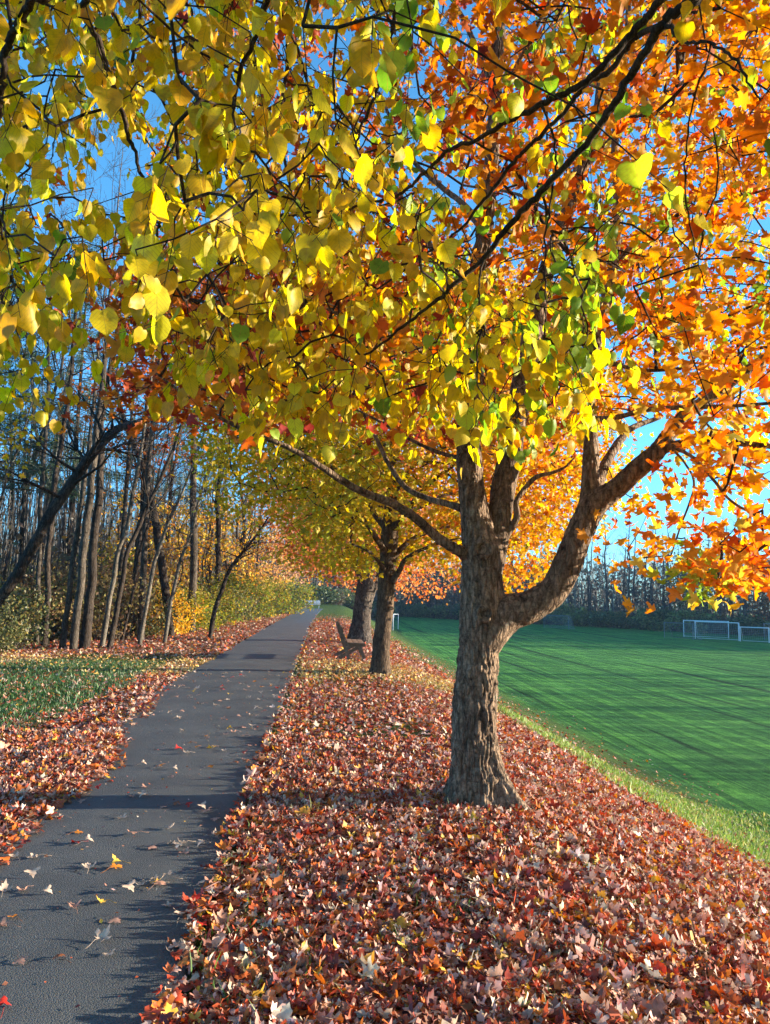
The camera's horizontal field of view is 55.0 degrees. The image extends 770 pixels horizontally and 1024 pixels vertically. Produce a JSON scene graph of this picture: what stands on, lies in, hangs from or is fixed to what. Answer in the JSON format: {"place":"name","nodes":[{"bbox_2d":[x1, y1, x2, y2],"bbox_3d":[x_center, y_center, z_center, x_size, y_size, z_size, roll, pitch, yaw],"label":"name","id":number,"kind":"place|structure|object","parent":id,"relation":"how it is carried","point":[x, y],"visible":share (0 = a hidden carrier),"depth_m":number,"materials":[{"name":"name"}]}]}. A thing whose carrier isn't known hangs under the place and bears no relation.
{"place":"outdoors","nodes":[
{"label":"outdoors","id":0,"kind":"place"},
{"bbox_2d":[0,608,321,1023],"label":"path","id":1,"kind":"structure","parent":0,"point":[44,934],"depth_m":4.50,"materials":[{"name":"asphalt"}]},
{"bbox_2d":[85,924,110,948],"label":"fallen leaf","id":2,"kind":"object","parent":1,"relation":"on","point":[101,937],"visible":1,"depth_m":3.36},
{"bbox_2d":[0,604,769,1021],"bbox_3d":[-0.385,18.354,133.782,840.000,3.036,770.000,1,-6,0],"label":"ground","id":3,"kind":"structure","parent":0,"point":[678,706],"depth_m":32.40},
{"bbox_2d":[0,606,38,653],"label":"bush","id":4,"kind":"object","parent":3,"relation":"on","point":[5,637],"visible":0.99,"depth_m":18.24,"materials":[{"name":"green plant"}]},
{"bbox_2d":[0,444,43,598],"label":"sapling","id":5,"kind":"object","parent":3,"relation":"on","point":[8,521],"visible":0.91,"depth_m":15.96,"materials":[{"name":"brown plant"}]},
{"bbox_2d":[0,355,58,480],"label":"understorey tree","id":6,"kind":"object","parent":3,"relation":"on","point":[19,432],"visible":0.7,"depth_m":14.11,"materials":[{"name":"green plant"}]},
{"bbox_2d":[0,554,60,638],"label":"bush","id":7,"kind":"object","parent":3,"relation":"on","point":[1,578],"visible":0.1,"depth_m":26.53,"materials":[{"name":"green plant"}]},
{"bbox_2d":[0,579,69,649],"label":"bush","id":8,"kind":"object","parent":3,"relation":"on","point":[21,607],"visible":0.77,"depth_m":19.95,"materials":[{"name":"green plant"}]},
{"bbox_2d":[0,338,69,523],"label":"bare tree","id":9,"kind":"object","parent":3,"relation":"on","point":[4,487],"visible":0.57,"depth_m":23.06,"materials":[{"name":"brown plant"}]},
{"bbox_2d":[0,574,81,645],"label":"bush","id":10,"kind":"object","parent":3,"relation":"on","point":[54,598],"visible":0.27,"depth_m":22.15,"materials":[{"name":"green plant"}]},
{"bbox_2d":[18,340,68,596],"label":"bare tree","id":11,"kind":"object","parent":3,"relation":"on","point":[46,476],"visible":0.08,"depth_m":33.68,"materials":[{"name":"brown plant"}]},
{"bbox_2d":[0,191,94,504],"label":"pine tree","id":12,"kind":"object","parent":3,"relation":"on","point":[33,446],"visible":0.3,"depth_m":24.11,"materials":[{"name":"green plant"}]},
{"bbox_2d":[4,139,100,644],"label":"bare tree","id":13,"kind":"object","parent":3,"relation":"on","point":[40,516],"visible":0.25,"depth_m":22.19,"materials":[{"name":"brown plant"}]},
{"bbox_2d":[9,310,101,633],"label":"bare tree","id":14,"kind":"object","parent":3,"relation":"on","point":[21,518],"visible":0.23,"depth_m":27.15,"materials":[{"name":"brown plant"}]},
{"bbox_2d":[0,566,120,641],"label":"bush","id":15,"kind":"object","parent":3,"relation":"on","point":[52,638],"visible":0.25,"depth_m":23.49,"materials":[{"name":"green plant"}]},
{"bbox_2d":[6,240,126,560],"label":"bare tree","id":16,"kind":"object","parent":3,"relation":"on","point":[64,394],"visible":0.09,"depth_m":40.41,"materials":[{"name":"brown plant"}]},
{"bbox_2d":[2,77,131,646],"bbox_3d":[-9.006,-4.314,21.659,3.837,16.508,3.344,2,-7,-8],"label":"bare tree","id":17,"kind":"object","parent":3,"relation":"on","point":[50,533],"visible":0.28,"depth_m":21.16,"materials":[{"name":"brown plant"}]},
{"bbox_2d":[32,429,107,639],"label":"sapling","id":18,"kind":"object","parent":3,"relation":"on","point":[78,544],"visible":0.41,"depth_m":24.38,"materials":[{"name":"brown plant"}]},
{"bbox_2d":[28,533,117,615],"bbox_3d":[-13.981,3.117,33.020,5.231,4.646,6.130,2,-7,-10],"label":"bush","id":19,"kind":"object","parent":3,"relation":"on","point":[104,553],"visible":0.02,"depth_m":31.82,"materials":[{"name":"green plant"}]},
{"bbox_2d":[0,239,157,585],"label":"pine tree","id":20,"kind":"object","parent":3,"relation":"on","point":[81,367],"visible":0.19,"depth_m":34.39,"materials":[{"name":"green plant"}]},
{"bbox_2d":[35,577,122,637],"bbox_3d":[-10.235,3.265,24.870,3.126,2.229,3.110,0,-7,13],"label":"bush","id":21,"kind":"object","parent":3,"relation":"on","point":[105,593],"visible":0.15,"depth_m":24.62,"materials":[{"name":"green plant"}]},
{"bbox_2d":[0,379,168,605],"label":"bare tree","id":22,"kind":"object","parent":3,"relation":"on","point":[87,459],"visible":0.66,"depth_m":17.54,"materials":[{"name":"brown plant"}]},
{"bbox_2d":[22,553,157,637],"bbox_3d":[-10.193,2.912,25.724,4.342,3.024,3.706,2,-7,-11],"label":"bush","id":23,"kind":"object","parent":3,"relation":"on","point":[76,574],"visible":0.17,"depth_m":25.58,"materials":[{"name":"green plant"}]},
{"bbox_2d":[21,104,159,647],"bbox_3d":[-8.956,-4.691,21.241,3.940,17.150,3.786,6,-8,-38],"label":"bare tree","id":24,"kind":"object","parent":3,"relation":"on","point":[64,630],"visible":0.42,"depth_m":20.50,"materials":[{"name":"brown plant"}]},
{"bbox_2d":[68,114,145,650],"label":"bare tree","id":25,"kind":"object","parent":3,"relation":"on","point":[79,595],"visible":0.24,"depth_m":20.05,"materials":[{"name":"brown plant"}]},
{"bbox_2d":[32,128,186,648],"bbox_3d":[-7.328,-4.161,21.014,4.051,16.123,3.067,-2,-7,24],"label":"bare tree","id":26,"kind":"object","parent":3,"relation":"on","point":[85,634],"visible":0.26,"depth_m":20.49,"materials":[{"name":"brown plant"}]},
{"bbox_2d":[62,555,166,639],"bbox_3d":[-8.794,2.854,24.682,3.270,2.950,3.831,1,-6,0],"label":"bush","id":27,"kind":"object","parent":3,"relation":"on","point":[126,594],"visible":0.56,"depth_m":24.14,"materials":[{"name":"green plant"}]},
{"bbox_2d":[65,203,174,636],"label":"bare tree","id":28,"kind":"object","parent":3,"relation":"on","point":[163,576],"visible":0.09,"depth_m":26.93,"materials":[{"name":"brown plant"}]},
{"bbox_2d":[59,538,185,625],"bbox_3d":[-12.980,3.455,35.925,5.959,4.479,6.171,-4,-9,40],"label":"bush","id":29,"kind":"object","parent":3,"relation":"on","point":[108,557],"visible":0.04,"depth_m":35.09,"materials":[{"name":"yellow plant"}]},
{"bbox_2d":[49,143,197,646],"bbox_3d":[-7.058,-3.979,22.083,5.798,16.030,3.357,-3,-8,31],"label":"bare tree","id":30,"kind":"object","parent":3,"relation":"on","point":[105,624],"visible":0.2,"depth_m":21.54,"materials":[{"name":"brown plant"}]},
{"bbox_2d":[0,335,267,643],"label":"undergrowth","id":31,"kind":"object","parent":3,"relation":"on","point":[30,533],"visible":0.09,"depth_m":31.50,"materials":[{"name":"brown plant"}]},
{"bbox_2d":[106,356,177,634],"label":"bare tree","id":32,"kind":"object","parent":3,"relation":"on","point":[139,538],"visible":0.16,"depth_m":27.37,"materials":[{"name":"brown plant"}]},
{"bbox_2d":[111,359,175,640],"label":"bare tree","id":33,"kind":"object","parent":3,"relation":"on","point":[134,583],"visible":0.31,"depth_m":23.90,"materials":[{"name":"brown plant"}]},
{"bbox_2d":[66,479,234,590],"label":"understorey tree","id":34,"kind":"object","parent":3,"relation":"on","point":[163,507],"visible":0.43,"depth_m":32.89,"materials":[{"name":"yellow plant"}]},
{"bbox_2d":[112,582,188,636],"bbox_3d":[-8.687,3.532,26.703,3.110,2.112,3.126,4,-7,-24],"label":"bush","id":35,"kind":"object","parent":3,"relation":"on","point":[161,620],"visible":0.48,"depth_m":26.35,"materials":[{"name":"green plant"}]},
{"bbox_2d":[106,257,194,581],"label":"bare tree","id":36,"kind":"object","parent":3,"relation":"on","point":[141,495],"visible":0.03,"depth_m":30.84,"materials":[{"name":"brown plant"}]},
{"bbox_2d":[97,535,205,628],"bbox_3d":[-10.273,2.957,31.050,4.795,4.165,5.619,-2,-7,25],"label":"bush","id":37,"kind":"object","parent":3,"relation":"on","point":[149,570],"visible":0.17,"depth_m":31.08,"materials":[{"name":"yellow plant"}]},
{"bbox_2d":[65,342,238,633],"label":"red oak","id":38,"kind":"object","parent":3,"relation":"on","point":[123,523],"visible":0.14,"depth_m":28.12,"materials":[{"name":"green plant"}]},
{"bbox_2d":[83,172,220,639],"bbox_3d":[-7.412,-3.762,24.949,5.874,16.227,5.676,-1,-7,22],"label":"red oak","id":39,"kind":"object","parent":3,"relation":"on","point":[143,565],"visible":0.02,"depth_m":24.52,"materials":[{"name":"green plant"}]},
{"bbox_2d":[106,174,240,647],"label":"bare tree","id":40,"kind":"object","parent":3,"relation":"on","point":[111,637],"visible":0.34,"depth_m":20.93,"materials":[{"name":"brown plant"}]},
{"bbox_2d":[102,342,245,545],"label":"pine tree","id":41,"kind":"object","parent":3,"relation":"on","point":[179,478],"visible":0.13,"depth_m":46.22,"materials":[{"name":"green plant"}]},
{"bbox_2d":[137,413,211,576],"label":"bare tree","id":42,"kind":"object","parent":3,"relation":"on","point":[170,492],"visible":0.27,"depth_m":37.75,"materials":[{"name":"brown plant"}]},
{"bbox_2d":[145,580,208,634],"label":"bush","id":43,"kind":"object","parent":3,"relation":"on","point":[178,625],"visible":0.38,"depth_m":27.84,"materials":[{"name":"yellow plant"}]},
{"bbox_2d":[148,582,216,631],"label":"bush","id":44,"kind":"object","parent":3,"relation":"on","point":[195,606],"visible":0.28,"depth_m":29.52,"materials":[{"name":"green plant"}]},
{"bbox_2d":[168,468,204,608],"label":"sapling","id":45,"kind":"object","parent":3,"relation":"on","point":[178,542],"visible":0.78,"depth_m":28.89,"materials":[{"name":"brown plant"}]},
{"bbox_2d":[166,266,211,632],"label":"bare tree","id":46,"kind":"object","parent":3,"relation":"on","point":[193,567],"visible":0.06,"depth_m":29.89,"materials":[{"name":"brown plant"}]},
{"bbox_2d":[154,582,226,630],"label":"bush","id":47,"kind":"object","parent":3,"relation":"on","point":[210,608],"visible":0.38,"depth_m":30.40,"materials":[{"name":"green plant"}]},
{"bbox_2d":[142,274,251,642],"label":"bare tree","id":48,"kind":"object","parent":3,"relation":"on","point":[167,622],"visible":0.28,"depth_m":23.38,"materials":[{"name":"brown plant"}]},
{"bbox_2d":[183,468,219,618],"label":"sapling","id":49,"kind":"object","parent":3,"relation":"on","point":[205,566],"visible":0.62,"depth_m":34.97,"materials":[{"name":"brown plant"}]},
{"bbox_2d":[128,155,281,644],"bbox_3d":[-5.389,-3.911,23.226,4.155,16.227,3.310,1,-6,0],"label":"bare tree","id":50,"kind":"object","parent":3,"relation":"on","point":[145,611],"visible":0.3,"depth_m":22.46,"materials":[{"name":"brown plant"}]},
{"bbox_2d":[176,430,238,592],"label":"bare tree","id":51,"kind":"object","parent":3,"relation":"on","point":[218,529],"visible":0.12,"depth_m":40.05,"materials":[{"name":"brown plant"}]},
{"bbox_2d":[182,578,247,625],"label":"bush","id":52,"kind":"object","parent":3,"relation":"on","point":[230,603],"visible":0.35,"depth_m":35.66,"materials":[{"name":"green plant"}]},
{"bbox_2d":[161,487,270,597],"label":"understorey tree","id":53,"kind":"object","parent":3,"relation":"on","point":[225,545],"visible":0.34,"depth_m":43.69,"materials":[{"name":"yellow plant"}]},
{"bbox_2d":[183,565,262,624],"bbox_3d":[-8.593,4.244,37.778,4.371,3.223,4.221,-5,-9,43],"label":"bush","id":54,"kind":"object","parent":3,"relation":"on","point":[229,584],"visible":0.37,"depth_m":37.63,"materials":[{"name":"yellow plant"}]},
{"bbox_2d":[219,585,259,621],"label":"bush","id":55,"kind":"object","parent":3,"relation":"on","point":[245,610],"visible":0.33,"depth_m":41.53,"materials":[{"name":"green plant"}]},
{"bbox_2d":[205,565,283,620],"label":"bush","id":56,"kind":"object","parent":3,"relation":"on","point":[266,597],"visible":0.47,"depth_m":44.62,"materials":[{"name":"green plant"}]},
{"bbox_2d":[222,453,267,612],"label":"bare tree","id":57,"kind":"object","parent":3,"relation":"on","point":[243,517],"visible":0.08,"depth_m":50.69,"materials":[{"name":"brown plant"}]},
{"bbox_2d":[208,509,291,638],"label":"bare tree","id":58,"kind":"object","parent":3,"relation":"on","point":[221,591],"visible":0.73,"depth_m":25.84,"materials":[{"name":"brown plant"}]},
{"bbox_2d":[208,494,300,609],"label":"understorey tree","id":59,"kind":"object","parent":3,"relation":"on","point":[269,566],"visible":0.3,"depth_m":57.64,"materials":[{"name":"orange plant"}]},
{"bbox_2d":[239,570,299,616],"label":"bush","id":60,"kind":"object","parent":3,"relation":"on","point":[286,592],"visible":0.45,"depth_m":51.45,"materials":[{"name":"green plant"}]},
{"bbox_2d":[233,525,313,587],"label":"understorey tree","id":61,"kind":"object","parent":3,"relation":"on","point":[290,573],"visible":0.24,"depth_m":72.97,"materials":[{"name":"orange plant"}]},
{"bbox_2d":[255,571,321,613],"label":"bush","id":62,"kind":"object","parent":3,"relation":"on","point":[294,600],"visible":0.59,"depth_m":60.57,"materials":[{"name":"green plant"}]},
{"bbox_2d":[307,582,332,603],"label":"bush","id":63,"kind":"object","parent":3,"relation":"on","point":[320,597],"visible":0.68,"depth_m":125.08,"materials":[{"name":"green plant"}]},
{"bbox_2d":[318,584,342,604],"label":"bush","id":64,"kind":"object","parent":3,"relation":"on","point":[333,595],"visible":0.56,"depth_m":126.97,"materials":[{"name":"green plant"}]},
{"bbox_2d":[341,588,354,607],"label":"bush","id":65,"kind":"object","parent":3,"relation":"on","point":[348,602],"visible":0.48,"depth_m":133.31,"materials":[{"name":"green plant"}]},
{"bbox_2d":[334,621,365,660],"bbox_3d":[-0.896,3.303,18.949,0.796,0.946,1.550,2,-7,-5],"label":"park bench","id":66,"kind":"object","parent":3,"relation":"on","point":[357,644],"visible":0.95,"depth_m":18.33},
{"bbox_2d":[251,442,451,595],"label":"maple tree","id":67,"kind":"object","parent":3,"relation":"on","point":[330,572],"visible":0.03,"depth_m":36.58,"materials":[{"name":"orange plant"}]},
{"bbox_2d":[279,491,439,590],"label":"maple tree","id":68,"kind":"object","parent":3,"relation":"on","point":[350,570],"visible":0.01,"depth_m":48.15,"materials":[{"name":"orange plant"}]},
{"bbox_2d":[222,382,542,644],"bbox_3d":[0.214,-1.308,26.717,12.274,12.175,10.861,1,-6,0],"label":"maple tree","id":69,"kind":"object","parent":3,"relation":"on","point":[365,592],"visible":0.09,"depth_m":25.61,"materials":[{"name":"orange plant"}]},
{"bbox_2d":[0,613,769,1023],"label":"fallen leaves","id":70,"kind":"object","parent":3,"relation":"on","point":[666,931],"depth_m":4.31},
{"bbox_2d":[0,0,769,479],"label":"linden tree","id":71,"kind":"object","parent":3,"relation":"on","point":[218,130],"visible":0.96,"depth_m":2.98,"materials":[{"name":"yellow plant"}]},
{"bbox_2d":[0,517,769,633],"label":"distant wood","id":72,"kind":"object","parent":3,"relation":"on","point":[655,585],"visible":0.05,"depth_m":138.47,"materials":[{"name":"brown plant"}]},
{"bbox_2d":[21,0,769,811],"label":"maple tree","id":73,"kind":"object","parent":3,"relation":"on","point":[493,616],"visible":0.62,"depth_m":5.66,"materials":[{"name":"orange plant"}]},
{"bbox_2d":[168,225,653,674],"bbox_3d":[0.417,-1.146,16.087,10.559,9.315,9.664,1,-6,0],"label":"maple tree","id":74,"kind":"object","parent":3,"relation":"on","point":[351,507],"visible":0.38,"depth_m":14.59,"materials":[{"name":"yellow plant"}]},
{"bbox_2d":[405,601,427,616],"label":"bush","id":75,"kind":"object","parent":3,"relation":"on","point":[411,610],"visible":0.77,"depth_m":167.41,"materials":[{"name":"green plant"}]},
{"bbox_2d":[406,567,432,604],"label":"autumn tree","id":76,"kind":"object","parent":3,"relation":"on","point":[420,594],"visible":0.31,"depth_m":171.75,"materials":[{"name":"plant"}]},
{"bbox_2d":[430,603,453,618],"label":"bush","id":77,"kind":"object","parent":3,"relation":"on","point":[439,610],"visible":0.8,"depth_m":159.61,"materials":[{"name":"green plant"}]},
{"bbox_2d":[542,609,572,624],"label":"bush","id":78,"kind":"object","parent":3,"relation":"on","point":[552,617],"visible":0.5,"depth_m":134.44,"materials":[{"name":"green plant"}]},
{"bbox_2d":[552,601,587,625],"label":"bush","id":79,"kind":"object","parent":3,"relation":"on","point":[560,610],"visible":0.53,"depth_m":133.24,"materials":[{"name":"green plant"}]},
{"bbox_2d":[563,610,591,626],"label":"bush","id":80,"kind":"object","parent":3,"relation":"on","point":[579,622],"visible":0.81,"depth_m":130.17,"materials":[{"name":"green plant"}]},
{"bbox_2d":[568,554,605,625],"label":"bare tree","id":81,"kind":"object","parent":3,"relation":"on","point":[591,595],"visible":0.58,"depth_m":133.47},
{"bbox_2d":[572,528,601,610],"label":"bare tree","id":82,"kind":"object","parent":3,"relation":"on","point":[591,568],"visible":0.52,"depth_m":137.53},
{"bbox_2d":[586,608,614,627],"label":"bush","id":83,"kind":"object","parent":3,"relation":"on","point":[593,617],"visible":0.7,"depth_m":127.75,"materials":[{"name":"green plant"}]},
{"bbox_2d":[584,512,625,624],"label":"bare tree","id":84,"kind":"object","parent":3,"relation":"on","point":[606,580],"visible":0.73,"depth_m":130.60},
{"bbox_2d":[597,609,632,628],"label":"bush","id":85,"kind":"object","parent":3,"relation":"on","point":[622,614],"visible":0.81,"depth_m":125.12,"materials":[{"name":"green plant"}]},
{"bbox_2d":[604,519,642,628],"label":"bare tree","id":86,"kind":"object","parent":3,"relation":"on","point":[628,586],"visible":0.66,"depth_m":126.28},
{"bbox_2d":[608,528,641,627],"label":"bare tree","id":87,"kind":"object","parent":3,"relation":"on","point":[633,597],"visible":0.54,"depth_m":130.16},
{"bbox_2d":[608,528,642,611],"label":"bare tree","id":88,"kind":"object","parent":3,"relation":"on","point":[624,593],"visible":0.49,"depth_m":132.78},
{"bbox_2d":[630,525,661,628],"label":"bare tree","id":89,"kind":"object","parent":3,"relation":"on","point":[644,594],"visible":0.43,"depth_m":127.00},
{"bbox_2d":[630,523,667,629],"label":"bare tree","id":90,"kind":"object","parent":3,"relation":"on","point":[651,583],"visible":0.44,"depth_m":122.62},
{"bbox_2d":[631,602,673,630],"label":"bush","id":91,"kind":"object","parent":3,"relation":"on","point":[660,614],"visible":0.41,"depth_m":119.52,"materials":[{"name":"green plant"}]},
{"bbox_2d":[631,607,674,630],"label":"bush","id":92,"kind":"object","parent":3,"relation":"on","point":[654,625],"visible":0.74,"depth_m":118.57,"materials":[{"name":"green plant"}]},
{"bbox_2d":[655,545,687,612],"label":"autumn tree","id":93,"kind":"object","parent":3,"relation":"on","point":[673,585],"visible":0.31,"depth_m":123.78,"materials":[{"name":"plant"}]},
{"bbox_2d":[665,607,716,632],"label":"bush","id":94,"kind":"object","parent":3,"relation":"on","point":[678,620],"visible":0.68,"depth_m":114.12,"materials":[{"name":"green plant"}]},
{"bbox_2d":[673,544,720,619],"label":"autumn tree","id":95,"kind":"object","parent":3,"relation":"on","point":[683,605],"visible":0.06,"depth_m":116.85,"materials":[{"name":"plant"}]},
{"bbox_2d":[682,538,729,612],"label":"autumn tree","id":96,"kind":"object","parent":3,"relation":"on","point":[708,545],"visible":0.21,"depth_m":118.45,"materials":[{"name":"plant"}]},
{"bbox_2d":[683,620,728,637],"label":"football goal","id":97,"kind":"object","parent":3,"relation":"on","point":[706,629],"visible":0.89,"depth_m":99.53,"materials":[{"name":"white metal"}]},
{"bbox_2d":[693,612,725,632],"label":"bush","id":98,"kind":"object","parent":3,"relation":"on","point":[710,619],"visible":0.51,"depth_m":112.59,"materials":[{"name":"green plant"}]},
{"bbox_2d":[694,621,739,640],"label":"football goal","id":99,"kind":"object","parent":3,"relation":"on","point":[718,627],"visible":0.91,"depth_m":93.94,"materials":[{"name":"white metal"}]},
{"bbox_2d":[708,616,736,633],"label":"bush","id":100,"kind":"object","parent":3,"relation":"on","point":[718,630],"visible":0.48,"depth_m":110.98,"materials":[{"name":"green plant"}]},
{"bbox_2d":[725,611,767,635],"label":"bush","id":101,"kind":"object","parent":3,"relation":"on","point":[751,621],"visible":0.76,"depth_m":107.72,"materials":[{"name":"green plant"}]},
{"bbox_2d":[725,513,769,632],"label":"bare tree","id":102,"kind":"object","parent":3,"relation":"on","point":[744,607],"visible":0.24,"depth_m":109.94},
{"bbox_2d":[739,626,769,642],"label":"football goal","id":103,"kind":"object","parent":3,"relation":"on","point":[768,629],"visible":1,"depth_m":90.48,"materials":[{"name":"white metal"}]},
{"bbox_2d":[747,574,769,632],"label":"autumn tree","id":104,"kind":"object","parent":3,"relation":"on","point":[757,606],"visible":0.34,"depth_m":112.12,"materials":[{"name":"plant"}]},
{"bbox_2d":[0,642,769,1023],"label":"grass","id":105,"kind":"structure","parent":0,"point":[686,812],"depth_m":12.01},
{"bbox_2d":[0,0,769,609],"label":"sky","id":106,"kind":"structure","parent":0,"point":[656,485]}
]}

